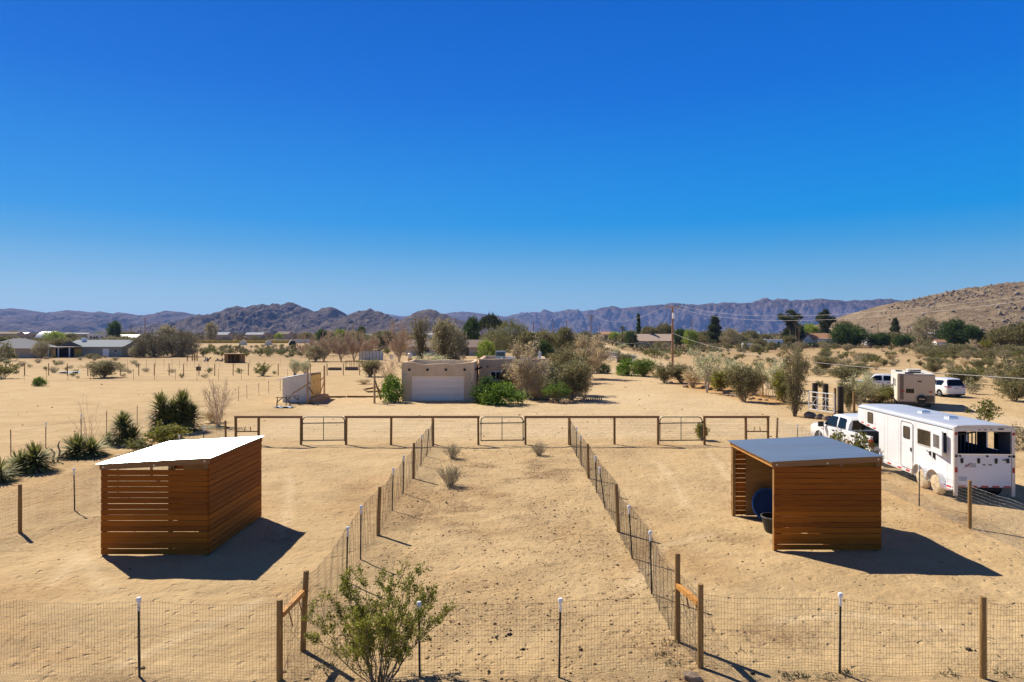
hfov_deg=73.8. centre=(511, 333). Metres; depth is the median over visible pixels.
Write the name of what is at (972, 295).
hillside boulders
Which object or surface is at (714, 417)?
timber fence
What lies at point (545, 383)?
grey shrub
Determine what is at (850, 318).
overhead wire
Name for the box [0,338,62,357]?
bungalow
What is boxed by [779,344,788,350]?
thicket shrub
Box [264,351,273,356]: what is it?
desert shrub
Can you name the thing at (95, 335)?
mobile home
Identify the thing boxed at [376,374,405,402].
green bush
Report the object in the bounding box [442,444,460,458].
tumbleweed bush
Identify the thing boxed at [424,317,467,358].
olive tree
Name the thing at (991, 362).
desert shrub
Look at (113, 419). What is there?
wire fence
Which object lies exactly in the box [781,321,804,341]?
dark tree
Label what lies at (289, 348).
desert shrubs
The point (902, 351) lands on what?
desert shrub
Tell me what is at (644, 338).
bungalow
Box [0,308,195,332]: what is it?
mountains
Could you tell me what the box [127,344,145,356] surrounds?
tree
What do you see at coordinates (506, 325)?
pepper tree
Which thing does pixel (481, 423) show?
pen gate
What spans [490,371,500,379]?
window
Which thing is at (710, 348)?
thicket shrub
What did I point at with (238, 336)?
scrub
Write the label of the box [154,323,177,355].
tree
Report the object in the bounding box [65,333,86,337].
bungalow
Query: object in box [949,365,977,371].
desert shrub
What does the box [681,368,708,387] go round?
dry bush
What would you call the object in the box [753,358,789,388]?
flowering shrub
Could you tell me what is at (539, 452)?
tumbleweed bush
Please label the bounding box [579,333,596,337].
belt tree
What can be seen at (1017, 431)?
dry bush
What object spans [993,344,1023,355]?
shrub
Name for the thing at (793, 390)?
tall shrub
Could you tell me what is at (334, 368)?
planter box
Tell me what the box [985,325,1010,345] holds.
olive tree
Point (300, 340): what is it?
grey wall
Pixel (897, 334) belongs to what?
belt tree
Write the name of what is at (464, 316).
mountains
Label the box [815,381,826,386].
desert shrub
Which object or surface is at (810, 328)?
lime tree
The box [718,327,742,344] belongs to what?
olive tree
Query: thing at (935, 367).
desert shrub
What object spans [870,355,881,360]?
desert shrub
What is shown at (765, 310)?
mountains
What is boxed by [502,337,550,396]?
bare tree
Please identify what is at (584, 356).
olive shrub
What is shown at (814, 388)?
gatepost
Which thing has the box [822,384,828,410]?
gatepost
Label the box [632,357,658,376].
green shrub
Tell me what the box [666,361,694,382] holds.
olive shrub
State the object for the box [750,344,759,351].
thicket shrub
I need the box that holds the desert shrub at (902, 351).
[898,348,908,353]
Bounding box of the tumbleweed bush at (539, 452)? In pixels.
[530,441,546,455]
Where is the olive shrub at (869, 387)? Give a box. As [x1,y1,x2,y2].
[848,378,878,400]
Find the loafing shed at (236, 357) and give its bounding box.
[224,353,246,362]
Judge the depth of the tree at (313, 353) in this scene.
147.46 m
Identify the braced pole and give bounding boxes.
[291,368,313,403]
[321,366,324,392]
[373,369,381,402]
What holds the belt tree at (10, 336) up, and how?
on the ground
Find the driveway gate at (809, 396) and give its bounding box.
[808,391,834,412]
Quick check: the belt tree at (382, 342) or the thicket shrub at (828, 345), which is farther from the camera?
the belt tree at (382, 342)
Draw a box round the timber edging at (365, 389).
[363,387,381,391]
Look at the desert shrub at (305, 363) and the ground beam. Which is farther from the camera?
the desert shrub at (305, 363)
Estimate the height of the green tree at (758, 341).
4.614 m
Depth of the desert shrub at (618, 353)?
156.70 m
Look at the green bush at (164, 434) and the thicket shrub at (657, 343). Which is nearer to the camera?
the green bush at (164, 434)
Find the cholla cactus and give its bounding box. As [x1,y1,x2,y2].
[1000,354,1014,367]
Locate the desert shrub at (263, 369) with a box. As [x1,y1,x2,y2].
[253,362,273,375]
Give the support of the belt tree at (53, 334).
on the ground
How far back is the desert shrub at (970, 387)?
68.11 m
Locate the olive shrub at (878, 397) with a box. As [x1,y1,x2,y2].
[863,385,893,402]
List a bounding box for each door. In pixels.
[103,349,108,356]
[411,376,463,400]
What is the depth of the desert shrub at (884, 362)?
126.75 m
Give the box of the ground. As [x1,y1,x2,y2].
[0,336,1023,681]
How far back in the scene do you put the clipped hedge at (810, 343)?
283.70 m
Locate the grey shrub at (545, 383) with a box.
[537,359,559,396]
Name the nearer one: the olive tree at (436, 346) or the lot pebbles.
the lot pebbles
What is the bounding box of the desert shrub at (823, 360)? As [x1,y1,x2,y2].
[809,353,839,370]
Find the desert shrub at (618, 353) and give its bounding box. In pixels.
[613,350,621,357]
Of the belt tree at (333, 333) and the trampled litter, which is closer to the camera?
the trampled litter
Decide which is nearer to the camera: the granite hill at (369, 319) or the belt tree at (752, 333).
the belt tree at (752, 333)
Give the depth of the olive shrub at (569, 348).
106.44 m
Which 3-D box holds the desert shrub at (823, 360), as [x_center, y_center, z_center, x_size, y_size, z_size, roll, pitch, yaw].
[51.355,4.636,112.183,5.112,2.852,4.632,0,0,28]
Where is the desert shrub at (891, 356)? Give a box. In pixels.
[884,354,897,359]
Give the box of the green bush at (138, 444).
[120,436,155,451]
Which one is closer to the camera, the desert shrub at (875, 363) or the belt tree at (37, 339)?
the desert shrub at (875, 363)
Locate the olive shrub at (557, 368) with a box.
[548,359,567,393]
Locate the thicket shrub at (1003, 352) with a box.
[995,350,1010,359]
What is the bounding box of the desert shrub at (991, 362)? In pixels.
[986,359,995,365]
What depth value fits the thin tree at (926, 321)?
319.01 m
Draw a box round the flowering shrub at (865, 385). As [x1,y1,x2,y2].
[836,370,880,405]
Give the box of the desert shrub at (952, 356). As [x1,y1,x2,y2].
[946,353,962,358]
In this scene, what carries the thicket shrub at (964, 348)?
on the ground
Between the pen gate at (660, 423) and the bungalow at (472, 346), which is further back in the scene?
the bungalow at (472, 346)
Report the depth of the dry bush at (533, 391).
61.82 m
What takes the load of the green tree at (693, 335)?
on the ground
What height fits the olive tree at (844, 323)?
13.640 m
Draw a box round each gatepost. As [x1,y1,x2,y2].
[812,383,817,408]
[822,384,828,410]
[837,386,843,413]
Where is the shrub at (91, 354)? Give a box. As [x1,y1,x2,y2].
[83,353,101,358]
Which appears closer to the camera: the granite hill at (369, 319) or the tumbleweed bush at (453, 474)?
the tumbleweed bush at (453, 474)
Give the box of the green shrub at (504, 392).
[476,380,532,406]
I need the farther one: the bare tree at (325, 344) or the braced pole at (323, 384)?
the bare tree at (325, 344)
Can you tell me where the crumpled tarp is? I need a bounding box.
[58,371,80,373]
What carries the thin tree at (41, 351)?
on the ground
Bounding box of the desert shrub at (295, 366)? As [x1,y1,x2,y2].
[288,358,304,374]
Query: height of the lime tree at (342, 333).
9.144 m
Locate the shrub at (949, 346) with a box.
[934,342,965,350]
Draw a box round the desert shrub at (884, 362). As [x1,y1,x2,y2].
[876,358,890,364]
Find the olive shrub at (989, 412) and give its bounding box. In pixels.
[964,397,1004,420]
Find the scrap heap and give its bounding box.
[204,356,223,361]
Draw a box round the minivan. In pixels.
[935,377,965,396]
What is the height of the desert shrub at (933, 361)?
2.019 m
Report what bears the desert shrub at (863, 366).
on the ground
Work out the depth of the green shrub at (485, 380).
58.93 m
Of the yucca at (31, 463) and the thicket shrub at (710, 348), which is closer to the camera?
the yucca at (31, 463)
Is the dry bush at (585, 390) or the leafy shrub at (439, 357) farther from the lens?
the leafy shrub at (439, 357)
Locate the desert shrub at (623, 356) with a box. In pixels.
[617,353,634,360]
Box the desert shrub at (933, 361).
[923,356,941,363]
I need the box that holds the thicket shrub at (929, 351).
[923,347,943,356]
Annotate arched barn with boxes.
[34,331,64,338]
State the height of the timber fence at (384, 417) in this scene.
1.863 m
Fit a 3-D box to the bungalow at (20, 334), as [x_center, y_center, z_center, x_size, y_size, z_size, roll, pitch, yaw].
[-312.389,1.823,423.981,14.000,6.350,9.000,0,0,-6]
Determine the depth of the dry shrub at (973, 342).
224.25 m
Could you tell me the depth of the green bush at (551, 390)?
59.75 m
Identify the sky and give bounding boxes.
[0,0,1023,333]
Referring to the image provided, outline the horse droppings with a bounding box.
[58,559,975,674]
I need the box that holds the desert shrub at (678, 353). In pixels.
[669,350,682,356]
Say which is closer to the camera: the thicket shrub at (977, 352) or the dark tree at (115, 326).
the thicket shrub at (977, 352)
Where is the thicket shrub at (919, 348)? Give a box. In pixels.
[914,346,927,353]
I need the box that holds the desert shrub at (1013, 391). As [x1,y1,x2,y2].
[991,372,1023,401]
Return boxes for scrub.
[16,332,1023,354]
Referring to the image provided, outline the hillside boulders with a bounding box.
[864,284,1023,333]
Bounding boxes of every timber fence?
[234,416,302,444]
[344,416,479,444]
[524,416,659,444]
[703,416,769,444]
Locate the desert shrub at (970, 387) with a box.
[963,377,987,393]
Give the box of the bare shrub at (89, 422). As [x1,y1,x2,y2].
[68,390,106,439]
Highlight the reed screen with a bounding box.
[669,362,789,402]
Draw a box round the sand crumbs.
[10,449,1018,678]
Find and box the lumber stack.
[306,393,329,402]
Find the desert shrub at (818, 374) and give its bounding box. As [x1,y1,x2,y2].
[810,367,826,375]
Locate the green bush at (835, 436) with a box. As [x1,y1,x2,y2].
[829,428,855,446]
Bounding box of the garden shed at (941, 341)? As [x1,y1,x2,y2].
[932,339,946,345]
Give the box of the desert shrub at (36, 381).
[31,377,47,385]
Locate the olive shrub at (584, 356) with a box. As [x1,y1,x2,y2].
[568,353,592,394]
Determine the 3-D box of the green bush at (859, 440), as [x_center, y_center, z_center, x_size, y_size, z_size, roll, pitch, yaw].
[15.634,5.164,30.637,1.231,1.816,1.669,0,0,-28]
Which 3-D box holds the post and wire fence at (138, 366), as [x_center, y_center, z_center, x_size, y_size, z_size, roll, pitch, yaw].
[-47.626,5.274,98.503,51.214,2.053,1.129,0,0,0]
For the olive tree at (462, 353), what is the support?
on the ground
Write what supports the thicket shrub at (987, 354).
on the ground
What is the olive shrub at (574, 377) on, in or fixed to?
on the ground
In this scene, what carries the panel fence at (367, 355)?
on the ground
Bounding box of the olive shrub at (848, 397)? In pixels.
[836,376,864,410]
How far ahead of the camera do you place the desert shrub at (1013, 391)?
60.65 m
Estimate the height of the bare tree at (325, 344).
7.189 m
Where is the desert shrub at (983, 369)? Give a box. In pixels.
[978,364,991,375]
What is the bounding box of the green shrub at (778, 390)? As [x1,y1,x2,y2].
[770,368,792,401]
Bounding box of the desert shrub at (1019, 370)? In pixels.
[988,358,1023,381]
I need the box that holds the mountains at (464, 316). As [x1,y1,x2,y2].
[348,311,555,332]
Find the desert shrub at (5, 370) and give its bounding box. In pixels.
[0,359,20,378]
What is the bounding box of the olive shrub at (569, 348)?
[559,340,583,354]
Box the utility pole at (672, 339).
[665,305,680,365]
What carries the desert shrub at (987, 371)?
on the ground
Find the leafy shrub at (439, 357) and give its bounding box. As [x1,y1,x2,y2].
[412,353,451,359]
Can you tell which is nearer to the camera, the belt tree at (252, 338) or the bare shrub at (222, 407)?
the bare shrub at (222, 407)
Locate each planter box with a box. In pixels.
[328,367,341,369]
[345,361,358,369]
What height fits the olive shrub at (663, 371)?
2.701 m
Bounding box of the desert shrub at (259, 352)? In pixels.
[254,346,265,355]
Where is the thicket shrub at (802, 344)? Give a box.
[800,341,808,348]
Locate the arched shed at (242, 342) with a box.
[239,340,246,344]
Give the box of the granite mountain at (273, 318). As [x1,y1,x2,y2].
[101,302,347,333]
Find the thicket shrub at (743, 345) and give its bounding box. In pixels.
[735,340,749,351]
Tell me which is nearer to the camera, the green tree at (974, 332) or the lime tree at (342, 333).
the green tree at (974, 332)
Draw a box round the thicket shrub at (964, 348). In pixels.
[956,344,972,353]
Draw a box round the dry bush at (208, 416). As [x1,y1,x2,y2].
[199,409,226,422]
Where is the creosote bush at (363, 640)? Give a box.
[300,555,458,681]
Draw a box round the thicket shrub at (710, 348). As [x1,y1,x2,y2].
[706,342,717,351]
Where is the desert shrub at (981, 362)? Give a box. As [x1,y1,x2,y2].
[968,358,988,367]
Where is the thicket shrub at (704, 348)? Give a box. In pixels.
[697,345,707,351]
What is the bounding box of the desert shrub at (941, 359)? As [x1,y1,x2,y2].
[932,357,947,363]
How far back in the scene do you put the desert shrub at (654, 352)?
169.30 m
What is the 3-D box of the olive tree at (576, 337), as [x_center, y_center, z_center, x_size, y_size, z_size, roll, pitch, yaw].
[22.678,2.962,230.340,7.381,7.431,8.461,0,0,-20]
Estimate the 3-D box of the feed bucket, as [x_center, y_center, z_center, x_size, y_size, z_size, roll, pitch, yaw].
[7.980,5.758,20.750,0.804,0.464,0.804,0,0,0]
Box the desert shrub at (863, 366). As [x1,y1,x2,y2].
[838,362,877,372]
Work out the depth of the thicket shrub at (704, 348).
229.74 m
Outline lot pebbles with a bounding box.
[35,380,802,439]
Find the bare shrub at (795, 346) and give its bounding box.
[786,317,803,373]
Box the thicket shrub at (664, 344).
[661,342,669,347]
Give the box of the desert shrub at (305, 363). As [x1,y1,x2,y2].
[299,360,313,373]
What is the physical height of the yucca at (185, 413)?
3.074 m
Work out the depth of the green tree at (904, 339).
286.78 m
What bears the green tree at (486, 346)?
on the ground
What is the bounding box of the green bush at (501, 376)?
[498,368,511,386]
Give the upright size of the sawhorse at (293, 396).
0.798 m
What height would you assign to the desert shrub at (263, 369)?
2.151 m
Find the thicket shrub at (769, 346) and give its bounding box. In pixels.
[765,340,777,349]
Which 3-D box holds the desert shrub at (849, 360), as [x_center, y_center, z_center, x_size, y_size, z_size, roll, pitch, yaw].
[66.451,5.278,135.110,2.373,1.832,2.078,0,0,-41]
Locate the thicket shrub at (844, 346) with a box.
[842,344,853,350]
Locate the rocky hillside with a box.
[779,281,1023,333]
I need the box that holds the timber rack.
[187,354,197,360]
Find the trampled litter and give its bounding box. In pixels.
[294,446,690,681]
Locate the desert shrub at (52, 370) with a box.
[49,366,59,372]
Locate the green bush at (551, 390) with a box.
[540,380,571,401]
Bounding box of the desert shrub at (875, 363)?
[870,361,881,369]
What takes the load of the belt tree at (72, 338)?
on the ground
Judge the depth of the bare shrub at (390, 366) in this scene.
76.52 m
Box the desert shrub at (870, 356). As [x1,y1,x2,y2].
[864,354,876,361]
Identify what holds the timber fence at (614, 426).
on the ground
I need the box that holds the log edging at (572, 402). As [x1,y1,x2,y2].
[547,396,601,403]
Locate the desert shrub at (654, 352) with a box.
[646,348,663,357]
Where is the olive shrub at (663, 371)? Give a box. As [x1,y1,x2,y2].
[649,362,682,382]
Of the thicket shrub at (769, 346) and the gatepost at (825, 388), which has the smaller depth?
the gatepost at (825, 388)
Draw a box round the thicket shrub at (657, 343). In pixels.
[654,339,668,347]
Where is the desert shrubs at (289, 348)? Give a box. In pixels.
[13,343,1014,377]
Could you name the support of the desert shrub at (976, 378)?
on the ground
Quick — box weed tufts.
[312,468,1013,680]
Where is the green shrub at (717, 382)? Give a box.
[702,365,732,390]
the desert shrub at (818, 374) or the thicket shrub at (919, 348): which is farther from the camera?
the thicket shrub at (919, 348)
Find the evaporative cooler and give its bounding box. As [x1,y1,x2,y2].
[495,351,521,358]
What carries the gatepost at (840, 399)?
on the ground
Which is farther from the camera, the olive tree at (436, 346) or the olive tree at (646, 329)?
the olive tree at (646, 329)
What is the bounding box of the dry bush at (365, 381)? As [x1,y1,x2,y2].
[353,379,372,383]
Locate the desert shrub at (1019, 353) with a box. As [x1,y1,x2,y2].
[1014,350,1023,355]
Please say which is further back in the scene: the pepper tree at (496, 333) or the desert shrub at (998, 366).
the pepper tree at (496, 333)
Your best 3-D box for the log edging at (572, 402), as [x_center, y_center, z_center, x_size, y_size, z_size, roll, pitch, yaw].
[6.012,5.868,60.044,5.612,0.468,1.986,0,0,-24]
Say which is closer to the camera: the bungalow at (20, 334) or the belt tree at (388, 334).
the belt tree at (388, 334)
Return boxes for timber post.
[834,388,835,414]
[853,391,854,412]
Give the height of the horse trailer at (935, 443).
2.925 m
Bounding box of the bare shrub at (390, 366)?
[377,355,398,378]
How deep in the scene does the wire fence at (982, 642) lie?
11.94 m
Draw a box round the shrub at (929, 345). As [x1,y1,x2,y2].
[909,340,939,351]
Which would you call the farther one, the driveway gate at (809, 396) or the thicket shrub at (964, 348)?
the thicket shrub at (964, 348)
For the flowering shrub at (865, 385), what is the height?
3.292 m
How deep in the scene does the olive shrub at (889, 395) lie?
58.04 m
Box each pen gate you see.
[302,416,344,440]
[480,416,523,440]
[659,416,703,440]
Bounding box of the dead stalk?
[49,441,60,461]
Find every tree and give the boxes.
[0,336,8,340]
[0,341,18,360]
[1,331,26,338]
[30,336,51,343]
[31,339,49,358]
[42,331,66,340]
[49,337,67,347]
[63,336,92,342]
[64,333,78,339]
[100,335,119,339]
[106,320,122,338]
[117,334,133,339]
[124,329,175,356]
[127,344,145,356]
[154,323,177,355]
[164,328,201,356]
[203,321,218,339]
[248,335,257,339]
[274,333,284,338]
[295,332,317,360]
[298,332,313,338]
[304,344,328,361]
[309,330,337,360]
[314,328,331,341]
[327,328,355,360]
[328,331,336,337]
[330,331,357,349]
[333,327,344,342]
[344,328,366,360]
[351,331,368,348]
[354,329,380,350]
[357,326,365,335]
[367,330,398,344]
[370,333,387,346]
[382,319,413,361]
[408,311,431,358]
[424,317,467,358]
[432,317,452,359]
[432,325,470,359]
[461,315,482,339]
[473,339,497,358]
[482,325,512,351]
[497,317,528,355]
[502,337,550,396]
[514,329,544,355]
[532,338,555,358]
[538,330,554,344]
[550,326,577,350]
[572,332,590,350]
[573,331,614,378]
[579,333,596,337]
[608,332,618,339]
[616,333,625,342]
[625,329,638,347]
[641,325,658,333]
[654,321,673,333]
[674,327,686,344]
[681,329,699,345]
[687,348,728,392]
[698,332,721,344]
[703,315,725,343]
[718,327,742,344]
[734,335,752,343]
[742,329,760,338]
[752,338,768,345]
[759,333,771,338]
[777,308,805,340]
[779,335,797,343]
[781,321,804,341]
[802,323,819,332]
[815,308,837,332]
[826,322,871,346]
[832,318,855,331]
[866,331,892,346]
[885,331,912,346]
[889,317,902,332]
[890,334,913,346]
[911,313,941,341]
[933,317,973,344]
[951,323,987,344]
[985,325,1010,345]
[994,320,1023,346]
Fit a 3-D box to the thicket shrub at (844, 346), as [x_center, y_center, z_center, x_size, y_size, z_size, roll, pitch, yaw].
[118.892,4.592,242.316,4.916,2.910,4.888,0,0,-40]
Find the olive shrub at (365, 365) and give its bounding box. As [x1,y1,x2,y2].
[356,358,382,376]
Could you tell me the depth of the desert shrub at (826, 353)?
171.32 m
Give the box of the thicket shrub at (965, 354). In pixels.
[959,349,975,359]
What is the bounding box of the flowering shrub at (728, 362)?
[717,357,752,381]
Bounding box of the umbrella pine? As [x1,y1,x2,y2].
[478,313,502,337]
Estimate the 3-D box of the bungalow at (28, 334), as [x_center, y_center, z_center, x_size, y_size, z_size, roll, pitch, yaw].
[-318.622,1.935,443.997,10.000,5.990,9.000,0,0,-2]
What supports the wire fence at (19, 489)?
on the ground
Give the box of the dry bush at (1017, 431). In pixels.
[1006,422,1023,449]
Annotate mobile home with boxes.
[87,333,108,339]
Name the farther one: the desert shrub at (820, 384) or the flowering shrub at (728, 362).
the flowering shrub at (728, 362)
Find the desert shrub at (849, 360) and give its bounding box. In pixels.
[843,357,853,363]
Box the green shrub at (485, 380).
[468,373,499,403]
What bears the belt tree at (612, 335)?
on the ground
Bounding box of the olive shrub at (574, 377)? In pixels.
[547,356,594,399]
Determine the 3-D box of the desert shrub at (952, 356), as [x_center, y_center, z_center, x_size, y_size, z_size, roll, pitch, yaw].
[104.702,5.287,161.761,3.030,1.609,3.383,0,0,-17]
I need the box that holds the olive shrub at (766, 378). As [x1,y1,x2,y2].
[746,365,768,395]
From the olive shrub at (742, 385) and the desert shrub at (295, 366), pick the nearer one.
the olive shrub at (742, 385)
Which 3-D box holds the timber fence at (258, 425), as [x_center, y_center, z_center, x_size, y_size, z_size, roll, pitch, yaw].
[-13.203,5.369,37.000,3.660,1.863,0.150,0,0,0]
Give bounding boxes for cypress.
[636,313,640,333]
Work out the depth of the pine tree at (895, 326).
339.08 m
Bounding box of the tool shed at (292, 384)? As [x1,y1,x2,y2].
[280,371,321,401]
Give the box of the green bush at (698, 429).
[694,423,710,439]
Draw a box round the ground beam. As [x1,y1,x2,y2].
[330,396,377,397]
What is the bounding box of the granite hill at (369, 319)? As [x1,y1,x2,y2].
[297,308,398,333]
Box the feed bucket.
[760,512,787,532]
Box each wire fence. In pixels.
[0,420,226,539]
[0,583,1023,681]
[5,363,359,375]
[10,382,280,455]
[31,369,287,379]
[114,359,275,367]
[283,419,433,672]
[569,418,697,663]
[776,418,1023,550]
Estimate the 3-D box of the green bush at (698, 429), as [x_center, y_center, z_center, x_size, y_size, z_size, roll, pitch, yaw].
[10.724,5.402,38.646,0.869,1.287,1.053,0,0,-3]
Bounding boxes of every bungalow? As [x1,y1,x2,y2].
[0,332,24,337]
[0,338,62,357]
[23,332,32,338]
[48,340,144,357]
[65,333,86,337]
[121,334,140,338]
[216,332,232,339]
[245,332,266,339]
[277,332,292,338]
[404,340,486,355]
[601,332,610,339]
[632,334,674,347]
[800,333,836,344]
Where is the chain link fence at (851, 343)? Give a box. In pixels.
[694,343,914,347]
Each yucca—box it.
[0,456,22,482]
[1,440,60,475]
[55,430,112,460]
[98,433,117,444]
[101,410,148,446]
[142,387,206,432]
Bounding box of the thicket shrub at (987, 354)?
[978,347,996,359]
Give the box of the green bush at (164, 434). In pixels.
[139,420,192,443]
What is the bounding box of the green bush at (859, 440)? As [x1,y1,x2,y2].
[846,429,878,452]
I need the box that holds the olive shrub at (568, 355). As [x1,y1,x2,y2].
[544,345,591,368]
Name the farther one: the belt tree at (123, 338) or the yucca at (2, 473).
the belt tree at (123, 338)
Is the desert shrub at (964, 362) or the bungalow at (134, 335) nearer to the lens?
the desert shrub at (964, 362)
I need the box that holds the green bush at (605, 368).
[595,363,612,373]
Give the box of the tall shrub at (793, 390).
[777,341,812,416]
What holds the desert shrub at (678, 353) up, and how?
on the ground
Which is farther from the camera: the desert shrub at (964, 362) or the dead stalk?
the desert shrub at (964, 362)
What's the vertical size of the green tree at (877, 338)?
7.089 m
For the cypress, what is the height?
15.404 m
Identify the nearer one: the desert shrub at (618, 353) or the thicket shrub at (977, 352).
the desert shrub at (618, 353)
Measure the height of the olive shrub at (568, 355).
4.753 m
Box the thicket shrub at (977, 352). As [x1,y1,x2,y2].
[971,349,982,357]
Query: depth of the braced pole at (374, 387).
58.99 m
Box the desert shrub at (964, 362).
[958,358,969,366]
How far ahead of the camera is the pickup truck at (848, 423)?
33.65 m
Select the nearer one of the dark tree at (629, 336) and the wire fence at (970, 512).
the wire fence at (970, 512)
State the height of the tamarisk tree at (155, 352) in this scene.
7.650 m
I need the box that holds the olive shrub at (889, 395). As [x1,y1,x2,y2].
[879,382,893,403]
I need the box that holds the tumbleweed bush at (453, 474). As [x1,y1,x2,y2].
[435,460,464,487]
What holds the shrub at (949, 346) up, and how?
on the ground
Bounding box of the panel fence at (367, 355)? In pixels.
[359,351,382,359]
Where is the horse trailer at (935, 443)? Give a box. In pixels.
[858,404,1014,496]
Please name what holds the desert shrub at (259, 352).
on the ground
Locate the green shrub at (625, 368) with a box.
[613,358,639,375]
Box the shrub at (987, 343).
[977,337,993,349]
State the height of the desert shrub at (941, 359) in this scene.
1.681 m
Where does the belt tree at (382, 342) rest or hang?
on the ground
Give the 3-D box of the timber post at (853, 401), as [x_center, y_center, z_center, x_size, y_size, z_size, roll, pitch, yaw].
[25.556,5.300,51.000,0.200,2.000,0.190,0,0,0]
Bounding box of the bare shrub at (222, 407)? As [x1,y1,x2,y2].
[200,376,237,425]
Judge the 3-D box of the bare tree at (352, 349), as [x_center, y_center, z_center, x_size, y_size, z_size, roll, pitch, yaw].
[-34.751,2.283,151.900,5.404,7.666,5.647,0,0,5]
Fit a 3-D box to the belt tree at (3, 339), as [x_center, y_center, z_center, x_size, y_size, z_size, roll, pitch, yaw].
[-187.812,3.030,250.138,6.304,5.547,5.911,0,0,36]
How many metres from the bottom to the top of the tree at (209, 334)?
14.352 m
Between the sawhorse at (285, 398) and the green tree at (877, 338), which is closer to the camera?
the sawhorse at (285, 398)
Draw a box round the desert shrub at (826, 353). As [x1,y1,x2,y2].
[819,351,831,356]
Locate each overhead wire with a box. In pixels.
[678,335,1023,378]
[682,301,1020,320]
[683,296,1020,315]
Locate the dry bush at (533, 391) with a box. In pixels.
[524,386,544,399]
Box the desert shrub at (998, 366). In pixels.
[992,362,1005,368]
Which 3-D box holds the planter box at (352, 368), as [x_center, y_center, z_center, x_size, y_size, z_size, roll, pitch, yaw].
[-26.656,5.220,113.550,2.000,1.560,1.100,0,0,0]
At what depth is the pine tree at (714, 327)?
308.49 m
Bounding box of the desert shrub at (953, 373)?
[942,367,974,381]
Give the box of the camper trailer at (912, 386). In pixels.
[891,369,934,406]
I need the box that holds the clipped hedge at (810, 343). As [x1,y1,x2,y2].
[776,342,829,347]
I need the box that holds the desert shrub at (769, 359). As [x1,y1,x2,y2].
[763,357,776,362]
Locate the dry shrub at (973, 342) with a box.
[965,339,981,348]
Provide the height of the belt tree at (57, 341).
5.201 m
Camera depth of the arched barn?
417.47 m
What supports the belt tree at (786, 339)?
on the ground
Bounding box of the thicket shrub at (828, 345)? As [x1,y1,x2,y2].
[818,342,831,349]
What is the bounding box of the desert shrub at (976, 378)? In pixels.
[958,370,983,382]
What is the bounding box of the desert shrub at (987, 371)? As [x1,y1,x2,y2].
[982,369,995,377]
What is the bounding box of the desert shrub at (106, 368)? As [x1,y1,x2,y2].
[78,359,124,377]
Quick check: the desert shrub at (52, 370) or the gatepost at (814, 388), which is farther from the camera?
the desert shrub at (52, 370)
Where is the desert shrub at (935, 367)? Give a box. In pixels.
[921,361,945,372]
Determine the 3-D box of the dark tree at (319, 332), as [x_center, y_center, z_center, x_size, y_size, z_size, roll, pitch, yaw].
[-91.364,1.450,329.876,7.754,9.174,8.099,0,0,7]
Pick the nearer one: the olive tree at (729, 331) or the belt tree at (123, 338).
the belt tree at (123, 338)
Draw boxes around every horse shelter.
[95,436,262,555]
[727,436,882,550]
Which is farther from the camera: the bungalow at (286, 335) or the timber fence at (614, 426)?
the bungalow at (286, 335)
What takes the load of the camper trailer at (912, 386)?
on the ground
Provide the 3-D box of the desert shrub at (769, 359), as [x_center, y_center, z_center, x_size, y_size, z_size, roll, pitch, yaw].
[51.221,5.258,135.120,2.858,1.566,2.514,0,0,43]
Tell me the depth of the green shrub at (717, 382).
71.86 m
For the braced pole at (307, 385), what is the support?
on the ground
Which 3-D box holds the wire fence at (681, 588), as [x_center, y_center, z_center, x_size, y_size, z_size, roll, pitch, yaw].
[3.123,5.269,24.426,0.397,2.058,24.261,0,0,-1]
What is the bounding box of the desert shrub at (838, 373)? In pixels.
[822,365,870,380]
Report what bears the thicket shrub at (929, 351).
on the ground
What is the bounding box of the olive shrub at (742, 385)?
[721,360,768,400]
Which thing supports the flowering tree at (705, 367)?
on the ground
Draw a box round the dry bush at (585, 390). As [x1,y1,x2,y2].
[579,376,593,398]
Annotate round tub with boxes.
[752,488,777,518]
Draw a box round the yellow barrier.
[199,340,294,342]
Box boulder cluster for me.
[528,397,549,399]
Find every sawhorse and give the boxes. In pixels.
[276,397,290,405]
[285,395,299,404]
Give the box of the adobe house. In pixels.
[402,356,546,400]
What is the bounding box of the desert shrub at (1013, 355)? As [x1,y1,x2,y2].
[1009,352,1018,358]
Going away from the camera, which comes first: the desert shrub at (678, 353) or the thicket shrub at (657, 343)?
the desert shrub at (678, 353)
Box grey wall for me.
[270,339,309,342]
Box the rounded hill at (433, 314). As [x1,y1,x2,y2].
[366,309,493,333]
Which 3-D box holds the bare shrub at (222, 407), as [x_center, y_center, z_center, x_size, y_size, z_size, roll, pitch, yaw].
[-19.205,4.330,44.579,2.558,3.462,2.061,0,0,-27]
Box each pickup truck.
[811,413,878,453]
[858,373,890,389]
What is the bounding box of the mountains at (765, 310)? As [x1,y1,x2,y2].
[505,298,902,333]
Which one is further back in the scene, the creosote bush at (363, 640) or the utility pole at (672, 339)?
the utility pole at (672, 339)
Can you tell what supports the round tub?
on the ground
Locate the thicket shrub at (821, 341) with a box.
[816,340,827,347]
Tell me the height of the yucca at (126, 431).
2.205 m
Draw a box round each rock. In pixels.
[683,671,702,681]
[804,411,815,417]
[814,414,823,418]

